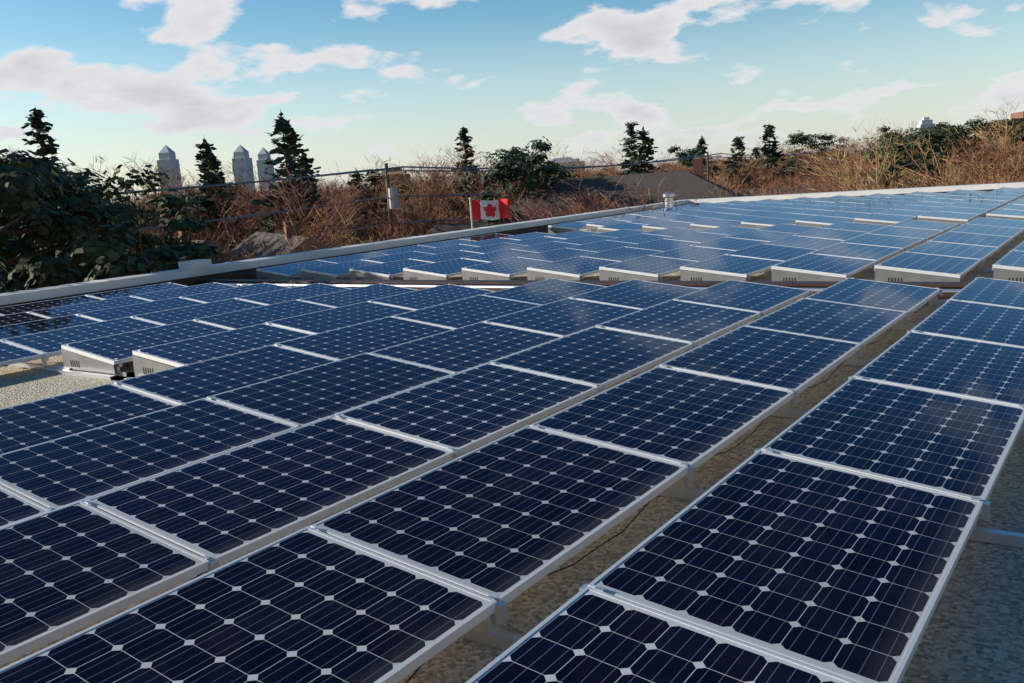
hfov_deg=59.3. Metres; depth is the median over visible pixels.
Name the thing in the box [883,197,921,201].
pv panel
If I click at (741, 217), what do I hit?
pv panel
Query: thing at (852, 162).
bare tree
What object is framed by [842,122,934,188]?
bare tree
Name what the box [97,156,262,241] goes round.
bare tree
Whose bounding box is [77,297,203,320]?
pv panel
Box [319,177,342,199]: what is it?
bare tree
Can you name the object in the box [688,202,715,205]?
pv panel
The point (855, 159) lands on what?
bare tree
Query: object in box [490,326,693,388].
pv panel
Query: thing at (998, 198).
pv panel
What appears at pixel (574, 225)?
pv panel
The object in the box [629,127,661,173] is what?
spruce tree
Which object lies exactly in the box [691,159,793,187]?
bare tree
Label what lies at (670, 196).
roof vent stack
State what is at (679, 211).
pv panel
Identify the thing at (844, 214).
pv panel
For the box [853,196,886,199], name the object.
pv panel
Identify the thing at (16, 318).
pv panel
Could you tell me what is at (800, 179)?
bare tree
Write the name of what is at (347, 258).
pv panel
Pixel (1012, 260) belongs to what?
pv panel
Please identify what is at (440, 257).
pv panel
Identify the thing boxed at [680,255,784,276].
pv panel
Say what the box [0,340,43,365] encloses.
pv panel
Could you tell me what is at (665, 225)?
pv panel
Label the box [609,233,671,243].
pv panel
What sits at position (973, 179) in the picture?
bare tree
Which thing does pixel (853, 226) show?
pv panel
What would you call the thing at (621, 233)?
pv panel
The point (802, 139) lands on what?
pine tree
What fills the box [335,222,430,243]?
bare tree
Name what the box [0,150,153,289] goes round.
pine tree
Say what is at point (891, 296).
pv panel
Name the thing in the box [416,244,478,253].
pv panel
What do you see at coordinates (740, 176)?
bare tree
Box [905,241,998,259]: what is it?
pv panel
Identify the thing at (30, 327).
pv panel
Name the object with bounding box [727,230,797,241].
pv panel
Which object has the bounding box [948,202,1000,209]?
pv panel
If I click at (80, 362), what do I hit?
solar panel deflectors
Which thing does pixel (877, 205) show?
pv panel
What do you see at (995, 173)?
bare tree
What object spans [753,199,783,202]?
pv panel
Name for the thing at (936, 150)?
pine tree
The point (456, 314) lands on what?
pv panel
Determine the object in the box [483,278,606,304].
pv panel
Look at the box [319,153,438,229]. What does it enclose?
bare tree
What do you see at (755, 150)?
spruce tree
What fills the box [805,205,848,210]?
pv panel
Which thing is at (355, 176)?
spruce tree
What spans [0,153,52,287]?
pine tree
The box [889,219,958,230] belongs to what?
pv panel
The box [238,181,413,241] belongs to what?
bare tree
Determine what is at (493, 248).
pv panel
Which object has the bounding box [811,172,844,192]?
bare tree
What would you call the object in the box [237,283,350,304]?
pv panel
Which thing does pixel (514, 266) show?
pv panel
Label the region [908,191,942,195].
pv panel
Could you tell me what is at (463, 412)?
pv panel
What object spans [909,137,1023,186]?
bare shrub
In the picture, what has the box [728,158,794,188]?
bare tree
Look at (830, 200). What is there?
pv panel
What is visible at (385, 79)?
sky
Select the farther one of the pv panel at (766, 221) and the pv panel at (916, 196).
the pv panel at (916, 196)
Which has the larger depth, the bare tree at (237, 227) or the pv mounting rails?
the bare tree at (237, 227)
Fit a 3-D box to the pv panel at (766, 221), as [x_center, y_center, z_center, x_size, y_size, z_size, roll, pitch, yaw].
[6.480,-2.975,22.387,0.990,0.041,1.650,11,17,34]
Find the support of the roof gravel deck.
on the building walls
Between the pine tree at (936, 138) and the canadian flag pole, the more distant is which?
the pine tree at (936, 138)
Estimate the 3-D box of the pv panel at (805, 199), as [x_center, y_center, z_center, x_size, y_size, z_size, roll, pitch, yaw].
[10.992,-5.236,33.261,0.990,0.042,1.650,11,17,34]
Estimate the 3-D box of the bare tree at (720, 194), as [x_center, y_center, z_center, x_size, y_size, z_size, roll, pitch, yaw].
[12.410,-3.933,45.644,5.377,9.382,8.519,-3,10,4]
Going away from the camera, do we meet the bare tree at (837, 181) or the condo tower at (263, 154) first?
the bare tree at (837, 181)
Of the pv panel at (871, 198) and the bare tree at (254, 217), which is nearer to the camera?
the pv panel at (871, 198)
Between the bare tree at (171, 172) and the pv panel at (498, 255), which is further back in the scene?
the bare tree at (171, 172)
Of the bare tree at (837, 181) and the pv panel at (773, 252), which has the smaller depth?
the pv panel at (773, 252)
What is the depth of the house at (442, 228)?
45.41 m
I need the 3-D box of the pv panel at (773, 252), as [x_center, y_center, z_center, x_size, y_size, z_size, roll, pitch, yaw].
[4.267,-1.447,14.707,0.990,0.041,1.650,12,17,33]
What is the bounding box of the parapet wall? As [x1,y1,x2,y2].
[0,188,1023,306]
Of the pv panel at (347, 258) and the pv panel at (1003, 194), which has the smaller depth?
the pv panel at (347, 258)
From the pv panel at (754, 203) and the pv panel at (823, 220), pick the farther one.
the pv panel at (754, 203)
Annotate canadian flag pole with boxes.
[469,197,508,228]
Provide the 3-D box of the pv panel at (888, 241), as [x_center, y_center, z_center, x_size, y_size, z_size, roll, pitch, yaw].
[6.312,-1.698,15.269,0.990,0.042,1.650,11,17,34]
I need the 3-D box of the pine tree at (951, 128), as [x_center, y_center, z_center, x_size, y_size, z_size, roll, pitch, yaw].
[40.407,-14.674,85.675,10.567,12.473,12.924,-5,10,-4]
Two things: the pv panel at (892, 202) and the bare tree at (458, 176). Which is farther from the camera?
the bare tree at (458, 176)
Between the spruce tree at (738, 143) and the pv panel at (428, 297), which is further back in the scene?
the spruce tree at (738, 143)
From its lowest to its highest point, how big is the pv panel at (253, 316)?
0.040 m
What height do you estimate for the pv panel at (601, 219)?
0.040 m
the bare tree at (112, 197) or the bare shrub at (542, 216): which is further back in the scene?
the bare tree at (112, 197)
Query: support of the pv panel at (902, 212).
on the pv mounting rails
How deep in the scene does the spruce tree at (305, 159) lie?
51.70 m
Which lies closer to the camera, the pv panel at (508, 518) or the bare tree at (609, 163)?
the pv panel at (508, 518)
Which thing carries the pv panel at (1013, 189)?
on the pv mounting rails
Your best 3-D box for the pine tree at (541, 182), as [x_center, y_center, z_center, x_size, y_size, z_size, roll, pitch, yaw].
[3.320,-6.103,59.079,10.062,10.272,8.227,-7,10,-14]
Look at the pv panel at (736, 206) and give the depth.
31.43 m
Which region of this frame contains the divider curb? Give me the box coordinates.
[197,279,969,297]
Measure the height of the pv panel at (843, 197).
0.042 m
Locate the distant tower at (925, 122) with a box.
[917,117,934,130]
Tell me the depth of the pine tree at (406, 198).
109.31 m
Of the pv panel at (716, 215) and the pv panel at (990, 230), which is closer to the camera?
the pv panel at (990, 230)
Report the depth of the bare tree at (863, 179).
75.12 m
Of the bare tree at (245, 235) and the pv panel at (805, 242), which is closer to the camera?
the pv panel at (805, 242)
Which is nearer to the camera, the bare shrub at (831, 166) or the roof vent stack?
the roof vent stack
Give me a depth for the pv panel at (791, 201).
32.05 m
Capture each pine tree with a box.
[0,149,199,292]
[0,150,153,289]
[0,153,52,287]
[0,163,220,283]
[6,168,138,286]
[89,199,208,259]
[116,204,205,247]
[182,185,252,219]
[223,182,248,222]
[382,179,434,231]
[452,136,566,220]
[468,163,592,206]
[475,154,575,224]
[515,171,602,193]
[661,144,728,183]
[781,130,848,184]
[825,153,856,180]
[830,132,933,181]
[858,129,946,188]
[863,125,996,184]
[899,127,981,187]
[920,122,986,185]
[957,116,1023,184]
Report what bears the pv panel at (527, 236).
on the pv mounting rails
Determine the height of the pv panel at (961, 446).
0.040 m
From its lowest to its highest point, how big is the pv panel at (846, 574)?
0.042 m
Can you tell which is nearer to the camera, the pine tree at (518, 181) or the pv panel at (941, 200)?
the pv panel at (941, 200)
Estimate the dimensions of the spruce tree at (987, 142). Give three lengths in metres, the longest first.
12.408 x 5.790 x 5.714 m
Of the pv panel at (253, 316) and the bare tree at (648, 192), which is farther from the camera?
the bare tree at (648, 192)
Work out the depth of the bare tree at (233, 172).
76.27 m
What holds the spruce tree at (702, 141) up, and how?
on the ground
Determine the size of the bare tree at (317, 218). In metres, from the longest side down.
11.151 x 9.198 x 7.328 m
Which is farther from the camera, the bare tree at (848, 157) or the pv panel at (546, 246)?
the bare tree at (848, 157)
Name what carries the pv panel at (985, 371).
on the pv mounting rails
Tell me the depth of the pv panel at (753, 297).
10.03 m
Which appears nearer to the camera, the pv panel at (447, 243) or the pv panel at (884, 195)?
the pv panel at (447, 243)
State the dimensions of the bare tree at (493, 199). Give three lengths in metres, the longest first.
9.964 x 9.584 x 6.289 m
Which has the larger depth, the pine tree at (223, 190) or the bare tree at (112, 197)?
the pine tree at (223, 190)
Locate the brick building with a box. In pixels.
[974,111,1023,180]
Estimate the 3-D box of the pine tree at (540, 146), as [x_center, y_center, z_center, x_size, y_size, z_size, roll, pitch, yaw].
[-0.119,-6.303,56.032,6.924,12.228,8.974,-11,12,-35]
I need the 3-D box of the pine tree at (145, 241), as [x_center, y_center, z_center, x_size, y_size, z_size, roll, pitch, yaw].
[-17.431,-0.868,37.325,8.434,10.570,8.058,-2,10,12]
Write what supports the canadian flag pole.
on the ground
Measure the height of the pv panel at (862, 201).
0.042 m
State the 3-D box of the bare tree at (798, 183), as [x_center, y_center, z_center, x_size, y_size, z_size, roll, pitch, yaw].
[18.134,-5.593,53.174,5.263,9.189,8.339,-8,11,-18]
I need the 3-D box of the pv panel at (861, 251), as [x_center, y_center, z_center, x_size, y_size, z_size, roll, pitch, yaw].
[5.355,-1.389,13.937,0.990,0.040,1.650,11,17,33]
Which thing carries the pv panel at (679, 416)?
on the pv mounting rails
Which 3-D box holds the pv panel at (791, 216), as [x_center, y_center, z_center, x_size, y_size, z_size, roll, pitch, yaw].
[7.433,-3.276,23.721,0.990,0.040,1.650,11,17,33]
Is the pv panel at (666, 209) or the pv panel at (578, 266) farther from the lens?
the pv panel at (666, 209)
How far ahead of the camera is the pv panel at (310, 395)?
6.82 m
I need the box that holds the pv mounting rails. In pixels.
[2,189,1023,650]
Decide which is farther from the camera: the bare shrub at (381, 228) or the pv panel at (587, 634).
the bare shrub at (381, 228)
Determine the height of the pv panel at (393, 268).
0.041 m
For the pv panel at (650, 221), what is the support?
on the pv mounting rails
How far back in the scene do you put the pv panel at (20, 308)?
14.63 m
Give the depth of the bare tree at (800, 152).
126.01 m
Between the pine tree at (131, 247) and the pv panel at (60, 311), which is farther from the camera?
the pine tree at (131, 247)
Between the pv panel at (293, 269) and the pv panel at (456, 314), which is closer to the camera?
the pv panel at (456, 314)
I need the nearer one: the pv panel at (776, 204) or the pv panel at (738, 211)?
the pv panel at (738, 211)
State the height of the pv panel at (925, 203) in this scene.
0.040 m
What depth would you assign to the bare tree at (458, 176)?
86.42 m
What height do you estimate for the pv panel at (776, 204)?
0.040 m
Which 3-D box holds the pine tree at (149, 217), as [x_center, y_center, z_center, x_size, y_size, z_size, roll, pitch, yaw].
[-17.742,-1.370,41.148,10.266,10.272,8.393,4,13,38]
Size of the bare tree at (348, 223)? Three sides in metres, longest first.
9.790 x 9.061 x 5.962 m
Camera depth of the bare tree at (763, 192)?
60.69 m
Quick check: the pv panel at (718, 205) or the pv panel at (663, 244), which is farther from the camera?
the pv panel at (718, 205)
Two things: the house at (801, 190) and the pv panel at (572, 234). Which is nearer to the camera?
the pv panel at (572, 234)
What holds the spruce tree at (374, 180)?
on the ground
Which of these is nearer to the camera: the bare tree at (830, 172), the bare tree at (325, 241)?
the bare tree at (325, 241)
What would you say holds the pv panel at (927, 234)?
on the pv mounting rails
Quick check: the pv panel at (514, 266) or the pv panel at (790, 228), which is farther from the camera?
the pv panel at (790, 228)
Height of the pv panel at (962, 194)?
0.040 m
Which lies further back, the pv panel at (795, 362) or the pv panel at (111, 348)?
the pv panel at (111, 348)
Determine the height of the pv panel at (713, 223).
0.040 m
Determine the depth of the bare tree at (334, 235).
34.09 m
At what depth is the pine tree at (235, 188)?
122.77 m
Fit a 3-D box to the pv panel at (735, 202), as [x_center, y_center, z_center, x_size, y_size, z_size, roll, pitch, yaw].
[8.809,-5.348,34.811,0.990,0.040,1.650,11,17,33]
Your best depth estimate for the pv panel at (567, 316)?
9.50 m
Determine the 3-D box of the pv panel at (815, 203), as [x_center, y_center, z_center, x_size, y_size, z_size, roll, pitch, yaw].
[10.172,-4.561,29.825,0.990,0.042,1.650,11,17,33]
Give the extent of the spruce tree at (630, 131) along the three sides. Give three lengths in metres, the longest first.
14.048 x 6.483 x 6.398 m
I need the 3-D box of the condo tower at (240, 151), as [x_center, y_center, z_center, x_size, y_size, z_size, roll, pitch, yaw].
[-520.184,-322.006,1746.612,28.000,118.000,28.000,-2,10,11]
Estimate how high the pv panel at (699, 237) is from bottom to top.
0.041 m
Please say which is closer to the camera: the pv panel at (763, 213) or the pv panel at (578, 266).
the pv panel at (578, 266)
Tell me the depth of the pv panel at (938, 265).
11.65 m
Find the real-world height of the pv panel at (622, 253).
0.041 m
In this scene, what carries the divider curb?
on the roof gravel deck
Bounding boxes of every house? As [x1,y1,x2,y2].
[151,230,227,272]
[215,221,330,263]
[431,203,588,233]
[482,159,743,221]
[733,176,881,195]
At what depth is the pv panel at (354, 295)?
12.78 m
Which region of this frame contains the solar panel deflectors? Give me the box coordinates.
[61,216,1023,376]
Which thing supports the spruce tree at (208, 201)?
on the ground
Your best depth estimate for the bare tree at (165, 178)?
69.46 m
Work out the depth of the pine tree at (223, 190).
111.44 m
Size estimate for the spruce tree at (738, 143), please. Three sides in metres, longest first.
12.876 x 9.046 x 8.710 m
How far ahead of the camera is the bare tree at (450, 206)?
60.75 m
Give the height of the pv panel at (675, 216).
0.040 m
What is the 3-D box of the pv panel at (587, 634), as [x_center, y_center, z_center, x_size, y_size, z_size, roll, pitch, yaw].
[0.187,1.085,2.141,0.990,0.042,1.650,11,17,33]
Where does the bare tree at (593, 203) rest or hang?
on the ground
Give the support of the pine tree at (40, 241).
on the ground
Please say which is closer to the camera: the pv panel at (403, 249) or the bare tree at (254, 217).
the pv panel at (403, 249)
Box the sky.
[0,0,1023,202]
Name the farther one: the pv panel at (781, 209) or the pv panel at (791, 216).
the pv panel at (781, 209)
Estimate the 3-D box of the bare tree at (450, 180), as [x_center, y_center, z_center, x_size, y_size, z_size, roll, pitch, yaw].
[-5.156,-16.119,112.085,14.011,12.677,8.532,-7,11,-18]
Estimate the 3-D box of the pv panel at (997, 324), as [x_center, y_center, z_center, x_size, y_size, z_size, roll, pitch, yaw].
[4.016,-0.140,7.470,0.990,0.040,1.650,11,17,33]
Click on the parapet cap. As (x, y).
(194, 268)
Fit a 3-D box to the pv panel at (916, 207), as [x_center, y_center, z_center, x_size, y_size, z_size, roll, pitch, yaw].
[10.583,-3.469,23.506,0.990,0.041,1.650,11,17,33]
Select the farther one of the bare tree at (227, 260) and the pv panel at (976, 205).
the bare tree at (227, 260)
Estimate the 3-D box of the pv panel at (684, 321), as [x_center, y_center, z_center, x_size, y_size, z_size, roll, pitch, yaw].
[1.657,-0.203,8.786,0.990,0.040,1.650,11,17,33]
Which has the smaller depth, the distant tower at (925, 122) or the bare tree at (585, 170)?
the bare tree at (585, 170)
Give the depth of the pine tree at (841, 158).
174.88 m
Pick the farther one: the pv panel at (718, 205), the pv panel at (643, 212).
the pv panel at (718, 205)
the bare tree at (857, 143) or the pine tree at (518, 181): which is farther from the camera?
the bare tree at (857, 143)
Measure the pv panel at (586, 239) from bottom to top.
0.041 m
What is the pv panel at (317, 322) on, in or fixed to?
on the pv mounting rails
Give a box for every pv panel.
[0,295,103,314]
[0,312,47,325]
[0,314,100,339]
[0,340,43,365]
[0,383,176,453]
[0,398,298,509]
[0,485,51,527]
[0,501,208,665]
[0,526,496,682]
[1,317,161,356]
[28,296,150,317]
[61,320,231,364]
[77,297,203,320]
[85,416,454,565]
[87,283,187,299]
[114,345,336,404]
[131,282,236,300]
[131,298,264,324]
[132,323,312,366]
[181,283,291,302]
[196,300,335,329]
[207,352,455,426]
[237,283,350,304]
[256,260,334,276]
[266,301,413,333]
[275,316,452,359]
[297,283,415,307]
[301,260,379,276]
[310,425,688,603]
[320,252,386,262]
[335,363,598,454]
[350,259,432,276]
[361,251,432,262]
[369,284,495,309]
[370,322,561,373]
[373,245,434,254]
[392,295,540,328]
[403,258,488,276]
[409,250,482,262]
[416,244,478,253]
[421,239,474,247]
[461,233,512,240]
[461,243,527,253]
[462,238,518,246]
[462,249,537,261]
[462,257,551,276]
[465,586,857,682]
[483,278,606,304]
[485,298,641,336]
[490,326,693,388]
[500,232,553,239]
[506,236,563,245]
[513,241,579,252]
[520,248,595,261]
[527,256,620,277]
[530,366,794,467]
[544,230,597,238]
[548,221,588,229]
[556,235,616,244]
[567,240,635,251]
[569,279,701,308]
[580,217,614,222]
[582,247,663,260]
[586,220,629,226]
[588,450,982,682]
[592,229,647,237]
[596,299,760,344]
[598,222,646,230]
[599,255,698,276]
[604,214,639,218]
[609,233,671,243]
[615,216,655,221]
[625,239,697,250]
[627,210,659,214]
[629,218,670,224]
[640,212,677,217]
[642,221,691,228]
[644,227,701,236]
[650,207,680,211]
[651,246,733,260]
[657,214,692,219]
[659,325,860,392]
[663,232,730,242]
[665,209,698,213]
[670,205,696,208]
[671,216,717,222]
[673,280,811,314]
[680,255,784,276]
[681,211,716,215]
[684,206,716,209]
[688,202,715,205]
[690,219,742,227]
[690,237,767,250]
[697,226,756,234]
[698,213,738,217]
[701,207,733,211]
[704,203,733,206]
[718,215,761,220]
[719,209,756,213]
[721,204,752,208]
[723,200,748,203]
[725,244,816,260]
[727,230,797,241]
[739,205,775,210]
[739,210,784,216]
[741,202,767,205]
[741,217,795,225]
[745,298,906,344]
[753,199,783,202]
[757,224,819,233]
[758,203,790,206]
[761,377,1023,501]
[762,207,800,212]
[763,235,843,249]
[768,213,815,219]
[771,253,876,277]
[773,200,807,203]
[781,204,819,208]
[787,209,832,214]
[789,197,821,200]
[793,228,868,240]
[796,215,853,224]
[797,201,834,204]
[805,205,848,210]
[806,278,939,312]
[810,242,903,260]
[812,198,847,201]
[820,211,870,217]
[820,222,886,231]
[825,202,861,206]
[828,195,857,198]
[837,206,885,213]
[839,199,878,203]
[842,233,924,248]
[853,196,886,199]
[853,331,1023,407]
[855,213,916,222]
[856,203,899,208]
[867,193,899,197]
[869,226,943,239]
[870,200,910,204]
[875,209,927,215]
[875,252,980,277]
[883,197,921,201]
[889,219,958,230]
[890,204,942,211]
[896,194,932,198]
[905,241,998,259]
[907,201,953,206]
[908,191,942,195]
[911,299,1023,346]
[918,198,962,202]
[918,211,979,221]
[929,231,1012,247]
[932,195,971,199]
[934,206,990,214]
[940,192,980,196]
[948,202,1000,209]
[949,277,1023,308]
[950,224,1023,236]
[951,189,989,193]
[960,199,1008,205]
[965,217,1023,227]
[969,195,1016,201]
[981,192,1023,197]
[987,209,1023,217]
[990,189,1023,193]
[993,250,1023,270]
[998,187,1023,190]
[998,204,1023,209]
[1008,200,1023,204]
[1013,241,1023,250]
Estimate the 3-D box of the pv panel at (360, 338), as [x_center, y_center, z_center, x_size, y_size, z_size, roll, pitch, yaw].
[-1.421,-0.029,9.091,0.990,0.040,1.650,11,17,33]
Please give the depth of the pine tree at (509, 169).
48.17 m
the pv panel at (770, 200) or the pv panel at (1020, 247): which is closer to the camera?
the pv panel at (1020, 247)
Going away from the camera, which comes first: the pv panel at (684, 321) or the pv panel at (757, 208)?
the pv panel at (684, 321)
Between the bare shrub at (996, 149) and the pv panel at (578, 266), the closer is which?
the pv panel at (578, 266)
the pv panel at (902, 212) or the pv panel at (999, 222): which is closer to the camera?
the pv panel at (999, 222)
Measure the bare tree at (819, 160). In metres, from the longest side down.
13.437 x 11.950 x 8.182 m
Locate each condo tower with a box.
[157,145,181,194]
[232,145,255,192]
[256,147,275,192]
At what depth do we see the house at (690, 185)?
47.54 m
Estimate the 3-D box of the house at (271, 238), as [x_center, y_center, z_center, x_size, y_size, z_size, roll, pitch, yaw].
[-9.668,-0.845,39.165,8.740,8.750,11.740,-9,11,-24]
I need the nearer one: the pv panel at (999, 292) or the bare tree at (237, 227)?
the pv panel at (999, 292)
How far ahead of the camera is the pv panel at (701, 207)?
32.29 m
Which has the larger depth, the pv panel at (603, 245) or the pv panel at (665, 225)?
the pv panel at (665, 225)
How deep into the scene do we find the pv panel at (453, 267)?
16.26 m
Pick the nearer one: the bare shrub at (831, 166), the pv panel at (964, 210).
the pv panel at (964, 210)
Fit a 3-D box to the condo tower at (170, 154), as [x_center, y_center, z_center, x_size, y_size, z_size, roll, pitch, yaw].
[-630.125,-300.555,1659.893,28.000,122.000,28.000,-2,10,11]
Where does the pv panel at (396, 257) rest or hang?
on the pv mounting rails
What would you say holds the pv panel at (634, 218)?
on the pv mounting rails
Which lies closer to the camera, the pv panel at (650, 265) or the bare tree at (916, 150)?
the pv panel at (650, 265)
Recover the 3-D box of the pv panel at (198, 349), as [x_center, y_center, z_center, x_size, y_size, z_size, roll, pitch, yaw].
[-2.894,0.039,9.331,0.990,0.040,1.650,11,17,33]
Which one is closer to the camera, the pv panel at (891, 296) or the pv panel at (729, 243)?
the pv panel at (891, 296)
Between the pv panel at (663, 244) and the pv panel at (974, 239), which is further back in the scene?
the pv panel at (663, 244)
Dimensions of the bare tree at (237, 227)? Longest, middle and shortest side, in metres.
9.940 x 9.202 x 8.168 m
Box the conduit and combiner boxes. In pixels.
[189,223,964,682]
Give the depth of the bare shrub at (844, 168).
46.91 m
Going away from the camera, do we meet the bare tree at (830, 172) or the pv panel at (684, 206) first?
the pv panel at (684, 206)
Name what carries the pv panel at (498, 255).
on the pv mounting rails
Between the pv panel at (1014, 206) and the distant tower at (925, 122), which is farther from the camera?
the distant tower at (925, 122)
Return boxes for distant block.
[549,157,584,172]
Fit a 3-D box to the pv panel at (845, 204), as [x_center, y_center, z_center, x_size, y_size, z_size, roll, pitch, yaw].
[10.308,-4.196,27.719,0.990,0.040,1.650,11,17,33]
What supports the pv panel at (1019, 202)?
on the pv mounting rails
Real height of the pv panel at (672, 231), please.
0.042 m
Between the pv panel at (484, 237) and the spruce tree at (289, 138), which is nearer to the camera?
the pv panel at (484, 237)
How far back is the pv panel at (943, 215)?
19.85 m
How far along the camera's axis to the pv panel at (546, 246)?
19.18 m
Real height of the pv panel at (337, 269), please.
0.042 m
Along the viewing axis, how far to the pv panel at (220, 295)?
14.35 m
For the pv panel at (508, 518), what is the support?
on the pv mounting rails
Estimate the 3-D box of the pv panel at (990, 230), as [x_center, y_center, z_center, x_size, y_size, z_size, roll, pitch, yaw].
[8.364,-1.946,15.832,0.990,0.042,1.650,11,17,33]
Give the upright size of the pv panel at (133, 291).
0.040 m
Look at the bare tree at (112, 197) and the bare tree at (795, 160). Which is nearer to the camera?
the bare tree at (112, 197)
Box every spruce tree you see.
[21,107,72,173]
[188,139,242,242]
[192,153,252,247]
[250,109,348,246]
[288,154,348,245]
[341,170,368,241]
[355,168,405,241]
[445,127,481,223]
[617,120,648,174]
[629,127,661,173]
[691,135,718,178]
[721,135,761,189]
[749,147,761,177]
[753,124,794,186]
[976,131,994,181]
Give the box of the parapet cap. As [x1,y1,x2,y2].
[0,182,1023,304]
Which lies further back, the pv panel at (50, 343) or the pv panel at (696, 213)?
the pv panel at (696, 213)
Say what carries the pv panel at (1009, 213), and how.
on the pv mounting rails
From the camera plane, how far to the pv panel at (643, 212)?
31.70 m
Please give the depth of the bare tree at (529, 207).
41.45 m
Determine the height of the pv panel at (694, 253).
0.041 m
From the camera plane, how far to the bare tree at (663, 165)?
184.81 m
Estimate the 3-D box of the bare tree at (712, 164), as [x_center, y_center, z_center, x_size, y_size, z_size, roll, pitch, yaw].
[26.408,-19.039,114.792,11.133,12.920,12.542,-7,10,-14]
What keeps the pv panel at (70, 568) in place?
on the pv mounting rails
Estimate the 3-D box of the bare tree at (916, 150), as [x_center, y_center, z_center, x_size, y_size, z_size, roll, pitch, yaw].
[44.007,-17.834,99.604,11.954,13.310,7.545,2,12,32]
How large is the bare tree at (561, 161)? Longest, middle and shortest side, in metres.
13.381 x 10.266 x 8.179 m
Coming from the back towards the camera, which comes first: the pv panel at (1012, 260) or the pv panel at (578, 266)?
the pv panel at (578, 266)
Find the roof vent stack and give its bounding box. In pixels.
[663,192,674,207]
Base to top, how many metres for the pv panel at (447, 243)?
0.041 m
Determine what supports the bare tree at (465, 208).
on the ground
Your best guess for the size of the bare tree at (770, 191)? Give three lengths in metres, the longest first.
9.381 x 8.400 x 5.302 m
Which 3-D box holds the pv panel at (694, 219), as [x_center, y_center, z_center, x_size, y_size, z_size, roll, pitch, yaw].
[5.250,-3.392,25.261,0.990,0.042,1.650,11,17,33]
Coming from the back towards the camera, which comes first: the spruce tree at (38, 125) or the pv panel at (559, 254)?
the spruce tree at (38, 125)
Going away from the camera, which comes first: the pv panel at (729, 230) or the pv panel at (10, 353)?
the pv panel at (10, 353)
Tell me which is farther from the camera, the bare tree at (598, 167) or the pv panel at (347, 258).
the bare tree at (598, 167)
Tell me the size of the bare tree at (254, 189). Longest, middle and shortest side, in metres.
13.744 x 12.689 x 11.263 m
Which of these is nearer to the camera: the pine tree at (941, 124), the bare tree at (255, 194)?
the bare tree at (255, 194)
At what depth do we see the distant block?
1347.12 m
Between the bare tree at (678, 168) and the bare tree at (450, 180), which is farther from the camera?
the bare tree at (678, 168)
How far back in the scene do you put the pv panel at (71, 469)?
5.48 m
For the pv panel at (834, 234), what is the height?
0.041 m
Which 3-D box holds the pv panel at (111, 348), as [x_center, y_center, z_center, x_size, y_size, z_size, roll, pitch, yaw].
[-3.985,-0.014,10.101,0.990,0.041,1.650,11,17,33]
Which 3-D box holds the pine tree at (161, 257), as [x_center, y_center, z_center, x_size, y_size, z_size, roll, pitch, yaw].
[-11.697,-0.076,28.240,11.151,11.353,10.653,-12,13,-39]
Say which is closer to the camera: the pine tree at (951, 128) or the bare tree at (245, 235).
the bare tree at (245, 235)
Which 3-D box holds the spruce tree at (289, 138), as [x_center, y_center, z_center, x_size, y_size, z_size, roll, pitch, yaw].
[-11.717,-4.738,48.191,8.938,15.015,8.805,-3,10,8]
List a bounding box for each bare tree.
[0,147,174,234]
[67,155,199,237]
[92,161,241,270]
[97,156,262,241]
[122,151,217,238]
[141,216,222,244]
[168,182,311,247]
[168,211,259,263]
[180,171,327,233]
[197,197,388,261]
[202,199,273,249]
[215,163,377,262]
[222,156,345,237]
[238,177,277,219]
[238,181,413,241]
[239,196,274,235]
[254,168,363,247]
[269,220,447,254]
[276,205,362,240]
[296,204,419,250]
[318,141,482,242]
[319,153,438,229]
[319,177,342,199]
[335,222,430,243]
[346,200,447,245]
[359,153,552,242]
[377,142,480,230]
[383,174,447,218]
[386,163,488,226]
[392,174,452,232]
[400,189,528,232]
[424,162,492,211]
[425,186,477,230]
[434,145,489,210]
[449,186,519,221]
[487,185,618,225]
[492,191,607,223]
[517,155,612,182]
[527,137,594,178]
[554,173,682,215]
[557,183,684,214]
[573,155,617,178]
[583,136,646,175]
[595,174,679,209]
[655,152,686,171]
[667,161,723,184]
[671,145,748,182]
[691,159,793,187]
[705,173,755,197]
[710,152,774,188]
[717,171,814,195]
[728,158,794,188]
[738,172,795,195]
[753,139,823,185]
[753,173,818,195]
[778,133,822,183]
[786,171,815,185]
[788,145,841,180]
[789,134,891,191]
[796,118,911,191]
[797,157,872,184]
[801,138,882,184]
[803,154,874,192]
[804,161,883,192]
[805,161,912,188]
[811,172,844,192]
[819,146,875,183]
[839,130,878,166]
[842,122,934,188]
[845,142,870,177]
[854,121,948,188]
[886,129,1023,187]
[907,154,1023,187]
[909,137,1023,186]
[931,98,1023,183]
[933,170,1022,185]
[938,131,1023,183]
[942,140,1023,185]
[949,117,1016,180]
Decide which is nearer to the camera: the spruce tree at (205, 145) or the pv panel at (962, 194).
the pv panel at (962, 194)
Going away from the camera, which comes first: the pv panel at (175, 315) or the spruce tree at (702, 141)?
the pv panel at (175, 315)
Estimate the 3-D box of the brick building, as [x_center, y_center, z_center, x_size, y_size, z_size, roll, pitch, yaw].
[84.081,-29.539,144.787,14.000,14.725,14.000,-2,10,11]
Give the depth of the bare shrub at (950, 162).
47.54 m
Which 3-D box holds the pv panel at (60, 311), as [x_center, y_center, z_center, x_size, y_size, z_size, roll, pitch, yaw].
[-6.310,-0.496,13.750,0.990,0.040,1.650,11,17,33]
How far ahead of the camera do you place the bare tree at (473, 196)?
50.77 m
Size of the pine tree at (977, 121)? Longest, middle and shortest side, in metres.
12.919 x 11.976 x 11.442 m
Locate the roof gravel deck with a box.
[0,198,1023,682]

